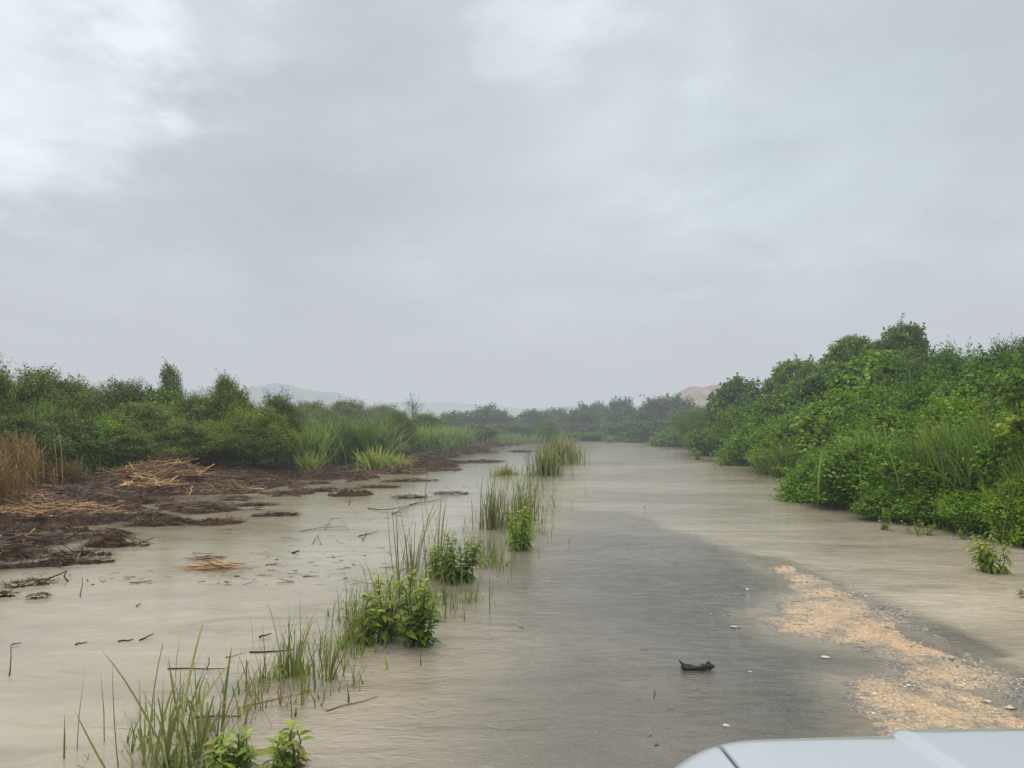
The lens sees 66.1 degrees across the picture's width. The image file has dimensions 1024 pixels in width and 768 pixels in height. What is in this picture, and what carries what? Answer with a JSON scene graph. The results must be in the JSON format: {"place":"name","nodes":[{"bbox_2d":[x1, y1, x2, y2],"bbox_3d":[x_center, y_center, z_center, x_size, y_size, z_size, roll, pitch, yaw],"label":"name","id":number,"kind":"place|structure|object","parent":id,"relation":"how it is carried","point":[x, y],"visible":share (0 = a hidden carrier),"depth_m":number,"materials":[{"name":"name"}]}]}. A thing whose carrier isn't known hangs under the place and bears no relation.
{"place":"outdoors","nodes":[
{"label":"outdoors","id":0,"kind":"place"},
{"bbox_2d":[188,383,374,414],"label":"hill","id":1,"kind":"structure","parent":0,"point":[256,394],"depth_m":288.27,"materials":[{"name":"grey"}]},
{"bbox_2d":[371,402,521,416],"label":"hill","id":2,"kind":"structure","parent":0,"point":[438,408],"depth_m":400.68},
{"bbox_2d":[0,440,1023,767],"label":"water","id":3,"kind":"structure","parent":0,"point":[414,714],"depth_m":8.25,"materials":[{"name":"beige liquid"}]},
{"bbox_2d":[0,522,92,535],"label":"debris raft","id":4,"kind":"object","parent":3,"relation":"on","point":[64,527],"visible":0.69,"depth_m":12.78,"materials":[{"name":"plant"}]},
{"bbox_2d":[0,552,117,570],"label":"debris raft","id":5,"kind":"object","parent":3,"relation":"on","point":[57,560],"visible":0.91,"depth_m":10.02,"materials":[{"name":"plant"}]},
{"bbox_2d":[79,531,154,548],"bbox_3d":[-5.786,2.300,11.521,1.010,0.294,0.632,0,-2,-6],"label":"debris raft","id":6,"kind":"object","parent":3,"relation":"on","point":[113,539],"visible":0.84,"depth_m":11.45,"materials":[{"name":"plant"}]},
{"bbox_2d":[118,515,199,526],"bbox_3d":[-6.095,2.408,13.794,1.669,0.257,0.735,0,-2,-11],"label":"debris raft","id":7,"kind":"object","parent":3,"relation":"on","point":[166,521],"visible":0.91,"depth_m":13.69,"materials":[{"name":"plant"}]},
{"bbox_2d":[1,480,911,745],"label":"floating debris","id":8,"kind":"object","parent":3,"relation":"on","point":[331,562],"visible":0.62,"depth_m":9.72,"materials":[{"name":"plant"}]},
{"bbox_2d":[880,486,963,524],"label":"shrub","id":9,"kind":"object","parent":3,"relation":"on","point":[922,514],"visible":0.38,"depth_m":13.63,"materials":[{"name":"green plant"}]},
{"bbox_2d":[965,531,1013,574],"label":"leafy plant","id":10,"kind":"object","parent":3,"relation":"on","point":[985,560],"visible":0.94,"depth_m":9.54,"materials":[{"name":"green plant"}]},
{"bbox_2d":[0,416,1023,656],"bbox_3d":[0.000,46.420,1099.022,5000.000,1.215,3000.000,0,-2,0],"label":"ground","id":11,"kind":"structure","parent":0,"point":[89,521],"depth_m":18.73,"materials":[{"name":"soil"}]},
{"bbox_2d":[0,352,25,420],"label":"tree","id":12,"kind":"object","parent":11,"relation":"on","point":[6,387],"visible":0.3,"depth_m":21.11,"materials":[{"name":"green plant"}]},
{"bbox_2d":[0,443,38,504],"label":"reed clump","id":13,"kind":"object","parent":11,"relation":"on","point":[5,493],"visible":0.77,"depth_m":15.44,"materials":[{"name":"brown plant"}]},
{"bbox_2d":[0,419,67,492],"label":"reed clump","id":14,"kind":"object","parent":11,"relation":"on","point":[21,462],"visible":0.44,"depth_m":17.50,"materials":[{"name":"plant"}]},
{"bbox_2d":[0,405,76,458],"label":"shrub","id":15,"kind":"object","parent":11,"relation":"on","point":[21,422],"visible":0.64,"depth_m":19.20,"materials":[{"name":"green plant"}]},
{"bbox_2d":[1,359,96,418],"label":"shrub","id":16,"kind":"object","parent":11,"relation":"on","point":[41,385],"visible":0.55,"depth_m":24.52,"materials":[{"name":"green plant"}]},
{"bbox_2d":[0,492,138,518],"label":"straw bundle","id":17,"kind":"object","parent":11,"relation":"on","point":[62,506],"visible":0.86,"depth_m":14.38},
{"bbox_2d":[32,404,125,470],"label":"shrub","id":18,"kind":"object","parent":11,"relation":"on","point":[72,420],"visible":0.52,"depth_m":21.00,"materials":[{"name":"green plant"}]},
{"bbox_2d":[67,413,151,471],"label":"shrub","id":19,"kind":"object","parent":11,"relation":"on","point":[108,425],"visible":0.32,"depth_m":21.70,"materials":[{"name":"green plant"}]},
{"bbox_2d":[77,372,161,430],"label":"shrub","id":20,"kind":"object","parent":11,"relation":"on","point":[120,393],"visible":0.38,"depth_m":26.39,"materials":[{"name":"green plant"}]},
{"bbox_2d":[17,625,234,767],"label":"reed clump","id":21,"kind":"object","parent":11,"relation":"on","point":[159,745],"visible":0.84,"depth_m":4.29,"materials":[{"name":"green plant"}]},
{"bbox_2d":[89,424,163,461],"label":"shrub","id":22,"kind":"object","parent":11,"relation":"on","point":[140,440],"visible":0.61,"depth_m":21.83,"materials":[{"name":"green plant"}]},
{"bbox_2d":[103,396,212,461],"bbox_3d":[-11.339,1.502,24.591,3.367,2.489,3.721,0,-2,11],"label":"shrub","id":23,"kind":"object","parent":11,"relation":"on","point":[158,414],"visible":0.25,"depth_m":23.99,"materials":[{"name":"green plant"}]},
{"bbox_2d":[157,357,186,409],"bbox_3d":[-12.044,1.022,27.995,1.220,4.011,1.165,1,-2,-13],"label":"sapling","id":24,"kind":"object","parent":11,"relation":"on","point":[168,382],"visible":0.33,"depth_m":27.98,"materials":[{"name":"green plant"}]},
{"bbox_2d":[143,416,223,461],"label":"shrub","id":25,"kind":"object","parent":11,"relation":"on","point":[179,447],"visible":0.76,"depth_m":22.96,"materials":[{"name":"green plant"}]},
{"bbox_2d":[158,386,234,460],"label":"shrub","id":26,"kind":"object","parent":11,"relation":"on","point":[192,407],"visible":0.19,"depth_m":25.59,"materials":[{"name":"green plant"}]},
{"bbox_2d":[149,648,259,767],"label":"reed clump","id":27,"kind":"object","parent":11,"relation":"on","point":[196,746],"visible":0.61,"depth_m":4.40,"materials":[{"name":"green plant"}]},
{"bbox_2d":[182,419,234,459],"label":"shrub","id":28,"kind":"object","parent":11,"relation":"on","point":[216,436],"visible":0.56,"depth_m":23.65,"materials":[{"name":"green plant"}]},
{"bbox_2d":[39,435,406,477],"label":"grass","id":29,"kind":"structure","parent":11,"relation":"on","point":[97,469],"depth_m":20.78,"materials":[{"name":"plant"}]},
{"bbox_2d":[190,371,256,463],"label":"shrub","id":30,"kind":"object","parent":11,"relation":"on","point":[242,401],"visible":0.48,"depth_m":26.02,"materials":[{"name":"green plant"}]},
{"bbox_2d":[193,725,258,767],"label":"leafy plant","id":31,"kind":"object","parent":11,"relation":"on","point":[213,762],"visible":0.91,"depth_m":4.16,"materials":[{"name":"green plant"}]},
{"bbox_2d":[203,727,286,767],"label":"leafy plant","id":32,"kind":"object","parent":11,"relation":"on","point":[255,753],"visible":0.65,"depth_m":4.20,"materials":[{"name":"green plant"}]},
{"bbox_2d":[200,401,303,464],"bbox_3d":[-8.087,1.633,24.647,2.727,2.410,3.013,-2,-3,33],"label":"shrub","id":33,"kind":"object","parent":11,"relation":"on","point":[249,418],"visible":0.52,"depth_m":24.33,"materials":[{"name":"green plant"}]},
{"bbox_2d":[0,441,512,561],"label":"plant debris","id":34,"kind":"object","parent":11,"relation":"on","point":[75,486],"visible":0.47,"depth_m":18.32,"materials":[{"name":"plant"}]},
{"bbox_2d":[94,450,222,478],"bbox_3d":[-9.415,2.010,20.751,3.391,0.765,2.527,1,-2,-12],"label":"straw bundle","id":35,"kind":"object","parent":34,"relation":"on","point":[129,471],"visible":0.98,"depth_m":20.54,"materials":[{"name":"brown plant"}]},
{"bbox_2d":[172,479,274,494],"bbox_3d":[-6.693,2.361,18.285,2.534,0.264,1.777,0,-2,0],"label":"straw bundle","id":36,"kind":"object","parent":34,"relation":"on","point":[227,487],"visible":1,"depth_m":18.17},
{"bbox_2d":[221,421,292,466],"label":"shrub","id":37,"kind":"object","parent":11,"relation":"on","point":[271,440],"visible":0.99,"depth_m":23.32,"materials":[{"name":"green plant"}]},
{"bbox_2d":[251,388,306,463],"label":"shrub","id":38,"kind":"object","parent":11,"relation":"on","point":[281,406],"visible":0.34,"depth_m":26.87,"materials":[{"name":"green plant"}]},
{"bbox_2d":[264,719,314,767],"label":"leafy plant","id":39,"kind":"object","parent":11,"relation":"on","point":[292,760],"visible":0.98,"depth_m":4.13,"materials":[{"name":"green plant"}]},
{"bbox_2d":[267,605,330,677],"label":"reed clump","id":40,"kind":"object","parent":11,"relation":"on","point":[297,653],"visible":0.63,"depth_m":5.72,"materials":[{"name":"green plant"}]},
{"bbox_2d":[264,421,351,466],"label":"cane clump","id":41,"kind":"object","parent":11,"relation":"on","point":[309,445],"visible":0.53,"depth_m":27.25,"materials":[{"name":"green plant"}]},
{"bbox_2d":[291,398,343,428],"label":"shrub","id":42,"kind":"object","parent":11,"relation":"on","point":[310,406],"visible":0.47,"depth_m":43.37,"materials":[{"name":"green plant"}]},
{"bbox_2d":[63,444,597,767],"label":"grass","id":43,"kind":"structure","parent":11,"relation":"on","point":[351,638],"depth_m":5.98,"materials":[{"name":"green plant"}]},
{"bbox_2d":[290,410,383,463],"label":"cane clump","id":44,"kind":"object","parent":11,"relation":"on","point":[312,423],"visible":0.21,"depth_m":29.35,"materials":[{"name":"green plant"}]},
{"bbox_2d":[315,592,381,680],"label":"reed clump","id":45,"kind":"object","parent":11,"relation":"on","point":[332,663],"visible":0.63,"depth_m":5.70,"materials":[{"name":"green plant"}]},
{"bbox_2d":[319,394,379,432],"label":"shrub","id":46,"kind":"object","parent":11,"relation":"on","point":[348,407],"visible":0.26,"depth_m":45.37,"materials":[{"name":"green plant"}]},
{"bbox_2d":[339,593,384,645],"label":"leafy plant","id":47,"kind":"object","parent":11,"relation":"on","point":[367,614],"visible":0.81,"depth_m":6.59,"materials":[{"name":"green plant"}]},
{"bbox_2d":[319,412,429,464],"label":"cane clump","id":48,"kind":"object","parent":11,"relation":"on","point":[361,436],"visible":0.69,"depth_m":29.96,"materials":[{"name":"green plant"}]},
{"bbox_2d":[352,443,401,470],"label":"grass clump","id":49,"kind":"object","parent":11,"relation":"on","point":[371,461],"visible":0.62,"depth_m":27.40,"materials":[{"name":"plant"}]},
{"bbox_2d":[367,572,408,642],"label":"leafy plant","id":50,"kind":"object","parent":11,"relation":"on","point":[385,618],"visible":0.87,"depth_m":6.67,"materials":[{"name":"green plant"}]},
{"bbox_2d":[377,408,417,451],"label":"shrub","id":51,"kind":"object","parent":11,"relation":"on","point":[403,418],"visible":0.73,"depth_m":35.56,"materials":[{"name":"green plant"}]},
{"bbox_2d":[377,485,455,588],"bbox_3d":[-1.200,1.824,8.808,0.754,1.430,1.138,-2,-3,44],"label":"reed clump","id":52,"kind":"object","parent":11,"relation":"on","point":[411,556],"visible":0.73,"depth_m":8.81,"materials":[{"name":"green plant"}]},
{"bbox_2d":[390,569,447,646],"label":"leafy plant","id":53,"kind":"object","parent":11,"relation":"on","point":[417,634],"visible":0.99,"depth_m":6.50,"materials":[{"name":"green plant"}]},
{"bbox_2d":[397,423,477,453],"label":"cane clump","id":54,"kind":"object","parent":11,"relation":"on","point":[431,441],"visible":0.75,"depth_m":38.14,"materials":[{"name":"green plant"}]},
{"bbox_2d":[421,422,488,447],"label":"cane clump","id":55,"kind":"object","parent":11,"relation":"on","point":[462,443],"visible":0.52,"depth_m":42.77,"materials":[{"name":"green plant"}]},
{"bbox_2d":[428,532,485,584],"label":"leafy plant","id":56,"kind":"object","parent":11,"relation":"on","point":[452,563],"visible":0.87,"depth_m":9.03,"materials":[{"name":"green plant"}]},
{"bbox_2d":[468,470,515,530],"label":"reed clump","id":57,"kind":"object","parent":11,"relation":"on","point":[492,513],"visible":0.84,"depth_m":13.23,"materials":[{"name":"green plant"}]},
{"bbox_2d":[467,402,527,428],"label":"tree","id":58,"kind":"object","parent":11,"relation":"on","point":[487,414],"visible":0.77,"depth_m":68.59,"materials":[{"name":"green plant"}]},
{"bbox_2d":[505,505,539,550],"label":"leafy plant","id":59,"kind":"object","parent":11,"relation":"on","point":[515,536],"visible":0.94,"depth_m":11.17,"materials":[{"name":"green plant"}]},
{"bbox_2d":[495,470,554,523],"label":"reed clump","id":60,"kind":"object","parent":11,"relation":"on","point":[525,502],"visible":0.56,"depth_m":14.17,"materials":[{"name":"green plant"}]},
{"bbox_2d":[464,427,616,443],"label":"grass","id":61,"kind":"structure","parent":11,"relation":"on","point":[506,438],"depth_m":55.82,"materials":[{"name":"plant"}]},
{"bbox_2d":[522,444,572,477],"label":"reed clump","id":62,"kind":"object","parent":11,"relation":"on","point":[544,463],"visible":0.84,"depth_m":25.11,"materials":[{"name":"green plant"}]},
{"bbox_2d":[535,431,589,467],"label":"reed clump","id":63,"kind":"object","parent":11,"relation":"on","point":[558,445],"visible":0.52,"depth_m":31.28,"materials":[{"name":"green plant"}]},
{"bbox_2d":[554,401,603,430],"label":"tree","id":64,"kind":"object","parent":11,"relation":"on","point":[584,414],"visible":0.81,"depth_m":69.26,"materials":[{"name":"green plant"}]},
{"bbox_2d":[600,395,636,426],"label":"tree","id":65,"kind":"object","parent":11,"relation":"on","point":[617,410],"visible":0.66,"depth_m":71.14,"materials":[{"name":"green plant"}]},
{"bbox_2d":[627,417,678,442],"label":"shrub","id":66,"kind":"object","parent":11,"relation":"on","point":[653,426],"visible":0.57,"depth_m":56.20,"materials":[{"name":"green plant"}]},
{"bbox_2d":[631,393,698,423],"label":"tree","id":67,"kind":"object","parent":11,"relation":"on","point":[675,402],"visible":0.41,"depth_m":65.58,"materials":[{"name":"green plant"}]},
{"bbox_2d":[644,427,687,446],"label":"shrub","id":68,"kind":"object","parent":11,"relation":"on","point":[670,437],"visible":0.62,"depth_m":49.16,"materials":[{"name":"green plant"}]},
{"bbox_2d":[667,404,708,435],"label":"shrub","id":69,"kind":"object","parent":11,"relation":"on","point":[685,420],"visible":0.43,"depth_m":45.48,"materials":[{"name":"green plant"}]},
{"bbox_2d":[680,422,730,455],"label":"shrub","id":70,"kind":"object","parent":11,"relation":"on","point":[703,443],"visible":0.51,"depth_m":37.69,"materials":[{"name":"green plant"}]},
{"bbox_2d":[702,372,763,438],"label":"tree","id":71,"kind":"object","parent":11,"relation":"on","point":[725,396],"visible":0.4,"depth_m":40.95,"materials":[{"name":"green plant"}]},
{"bbox_2d":[703,392,772,448],"bbox_3d":[11.029,1.726,32.781,5.227,3.095,5.361,2,-3,-43],"label":"vine mound","id":72,"kind":"object","parent":11,"relation":"on","point":[724,426],"visible":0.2,"depth_m":32.87,"materials":[{"name":"green plant"}]},
{"bbox_2d":[709,418,767,465],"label":"shrub","id":73,"kind":"object","parent":11,"relation":"on","point":[733,453],"visible":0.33,"depth_m":30.36,"materials":[{"name":"green plant"}]},
{"bbox_2d":[742,414,805,472],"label":"shrub","id":74,"kind":"object","parent":11,"relation":"on","point":[780,432],"visible":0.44,"depth_m":25.96,"materials":[{"name":"green plant"}]},
{"bbox_2d":[745,438,808,477],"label":"grass clump","id":75,"kind":"object","parent":11,"relation":"on","point":[781,461],"visible":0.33,"depth_m":24.20,"materials":[{"name":"plant"}]},
{"bbox_2d":[744,366,836,428],"bbox_3d":[12.330,1.169,30.253,5.701,3.913,5.784,2,-3,-37],"label":"vine mound","id":76,"kind":"object","parent":11,"relation":"on","point":[813,384],"visible":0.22,"depth_m":29.93,"materials":[{"name":"green plant"}]},
{"bbox_2d":[760,353,832,396],"bbox_3d":[13.752,0.922,37.932,3.444,4.904,3.314,0,-2,9],"label":"tree","id":77,"kind":"object","parent":11,"relation":"on","point":[780,374],"visible":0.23,"depth_m":37.65,"materials":[{"name":"green plant"}]},
{"bbox_2d":[769,450,845,504],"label":"shrub","id":78,"kind":"object","parent":11,"relation":"on","point":[790,488],"visible":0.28,"depth_m":17.61,"materials":[{"name":"green plant"}]},
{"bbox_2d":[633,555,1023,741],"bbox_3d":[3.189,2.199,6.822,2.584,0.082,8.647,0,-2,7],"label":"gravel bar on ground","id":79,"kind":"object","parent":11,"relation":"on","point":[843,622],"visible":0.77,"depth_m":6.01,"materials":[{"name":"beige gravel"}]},
{"bbox_2d":[787,382,906,464],"bbox_3d":[10.566,1.328,23.346,4.768,2.841,4.748,0,-2,-9],"label":"vine mound","id":80,"kind":"object","parent":11,"relation":"on","point":[811,424],"visible":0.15,"depth_m":23.38,"materials":[{"name":"green plant"}]},
{"bbox_2d":[817,334,877,375],"bbox_3d":[14.794,0.548,34.084,2.821,5.433,3.028,2,-3,-39],"label":"tree","id":81,"kind":"object","parent":11,"relation":"on","point":[845,348],"visible":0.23,"depth_m":33.72,"materials":[{"name":"green plant"}]},
{"bbox_2d":[795,434,915,506],"bbox_3d":[7.506,1.844,16.473,3.033,1.619,2.702,-1,-2,18],"label":"shrub","id":82,"kind":"object","parent":11,"relation":"on","point":[829,476],"visible":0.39,"depth_m":16.05,"materials":[{"name":"green plant"}]},
{"bbox_2d":[795,418,916,507],"bbox_3d":[7.605,1.877,16.749,3.152,2.432,4.618,-1,-3,29],"label":"grass clump","id":83,"kind":"object","parent":11,"relation":"on","point":[871,440],"visible":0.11,"depth_m":16.32,"materials":[{"name":"plant"}]},
{"bbox_2d":[819,344,935,405],"bbox_3d":[13.340,0.805,27.983,5.388,4.545,5.411,0,-2,4],"label":"vine mound","id":84,"kind":"object","parent":11,"relation":"on","point":[859,370],"visible":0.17,"depth_m":27.36,"materials":[{"name":"green plant"}]},
{"bbox_2d":[813,400,959,456],"bbox_3d":[9.079,1.460,18.427,3.903,2.165,3.886,0,-2,0],"label":"shrub","id":85,"kind":"object","parent":11,"relation":"on","point":[877,423],"visible":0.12,"depth_m":18.26,"materials":[{"name":"green plant"}]},
{"bbox_2d":[847,478,935,522],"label":"shrub","id":86,"kind":"object","parent":11,"relation":"on","point":[871,504],"visible":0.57,"depth_m":14.28,"materials":[{"name":"green plant"}]},
{"bbox_2d":[826,368,965,437],"bbox_3d":[11.315,1.108,21.601,4.608,3.214,4.726,1,-3,-29],"label":"vine mound","id":87,"kind":"object","parent":11,"relation":"on","point":[906,396],"visible":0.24,"depth_m":21.46,"materials":[{"name":"green plant"}]},
{"bbox_2d":[854,438,941,498],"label":"grass clump","id":88,"kind":"object","parent":11,"relation":"on","point":[906,456],"visible":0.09,"depth_m":14.87,"materials":[{"name":"plant"}]},
{"bbox_2d":[842,438,968,501],"bbox_3d":[7.908,1.750,15.154,2.966,1.427,2.953,-1,-3,26],"label":"shrub","id":89,"kind":"object","parent":11,"relation":"on","point":[868,482],"visible":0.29,"depth_m":14.97,"materials":[{"name":"green plant"}]},
{"bbox_2d":[879,313,932,366],"bbox_3d":[17.025,0.100,34.024,2.830,6.375,2.941,-1,-2,12],"label":"tree","id":90,"kind":"object","parent":11,"relation":"on","point":[897,337],"visible":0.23,"depth_m":33.51,"materials":[{"name":"green plant"}]},
{"bbox_2d":[863,411,993,496],"bbox_3d":[8.166,1.624,14.808,3.171,2.421,3.743,-1,-2,17],"label":"grass clump","id":91,"kind":"object","parent":11,"relation":"on","point":[940,436],"visible":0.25,"depth_m":14.27,"materials":[{"name":"plant"}]},
{"bbox_2d":[870,334,993,407],"bbox_3d":[14.506,0.669,26.676,5.065,4.696,4.938,-2,-3,37],"label":"vine mound","id":92,"kind":"object","parent":11,"relation":"on","point":[945,363],"visible":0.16,"depth_m":26.25,"materials":[{"name":"green plant"}]},
{"bbox_2d":[912,452,994,510],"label":"shrub","id":93,"kind":"object","parent":11,"relation":"on","point":[940,486],"visible":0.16,"depth_m":13.62,"materials":[{"name":"green plant"}]},
{"bbox_2d":[891,386,1022,450],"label":"shrub","id":94,"kind":"object","parent":11,"relation":"on","point":[948,406],"visible":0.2,"depth_m":17.44,"materials":[{"name":"green plant"}]},
{"bbox_2d":[896,361,1019,431],"bbox_3d":[11.959,1.014,19.370,4.476,3.230,4.412,1,-2,-18],"label":"vine mound","id":95,"kind":"object","parent":11,"relation":"on","point":[979,383],"visible":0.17,"depth_m":19.37,"materials":[{"name":"green plant"}]},
{"bbox_2d":[932,484,995,532],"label":"shrub","id":96,"kind":"object","parent":11,"relation":"on","point":[954,505],"visible":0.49,"depth_m":12.58,"materials":[{"name":"green plant"}]},
{"bbox_2d":[917,394,1023,530],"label":"grass clump","id":97,"kind":"object","parent":11,"relation":"on","point":[977,434],"visible":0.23,"depth_m":13.15,"materials":[{"name":"plant"}]},
{"bbox_2d":[946,343,1023,385],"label":"vine mound","id":98,"kind":"object","parent":11,"relation":"on","point":[986,360],"visible":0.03,"depth_m":24.87,"materials":[{"name":"green plant"}]},
{"bbox_2d":[960,400,1023,498],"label":"shrub","id":99,"kind":"object","parent":11,"relation":"on","point":[996,447],"visible":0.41,"depth_m":12.53,"materials":[{"name":"green plant"}]},
{"bbox_2d":[963,348,1023,433],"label":"vine mound","id":100,"kind":"object","parent":11,"relation":"on","point":[1011,388],"visible":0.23,"depth_m":17.18,"materials":[{"name":"green plant"}]},
{"bbox_2d":[973,476,1023,545],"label":"shrub","id":101,"kind":"object","parent":11,"relation":"on","point":[1017,528],"visible":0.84,"depth_m":11.68,"materials":[{"name":"green plant"}]},
{"bbox_2d":[983,467,1023,545],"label":"grass clump","id":102,"kind":"object","parent":11,"relation":"on","point":[1004,524],"visible":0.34,"depth_m":11.71,"materials":[{"name":"plant"}]},
{"bbox_2d":[0,0,1023,408],"label":"sky","id":103,"kind":"structure","parent":0,"point":[524,204],"materials":[{"name":"grey"}]},
{"bbox_2d":[652,383,736,410],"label":"hill","id":104,"kind":"structure","parent":0,"point":[701,394],"depth_m":116.58,"materials":[{"name":"grey"}]},
{"bbox_2d":[455,527,966,767],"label":"road","id":105,"kind":"structure","parent":0,"point":[512,748],"depth_m":5.87,"materials":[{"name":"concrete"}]},
{"bbox_2d":[674,728,1023,767],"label":"car","id":106,"kind":"object","parent":105,"relation":"on","point":[960,748],"visible":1,"depth_m":1.65,"materials":[{"name":"silver metal"}]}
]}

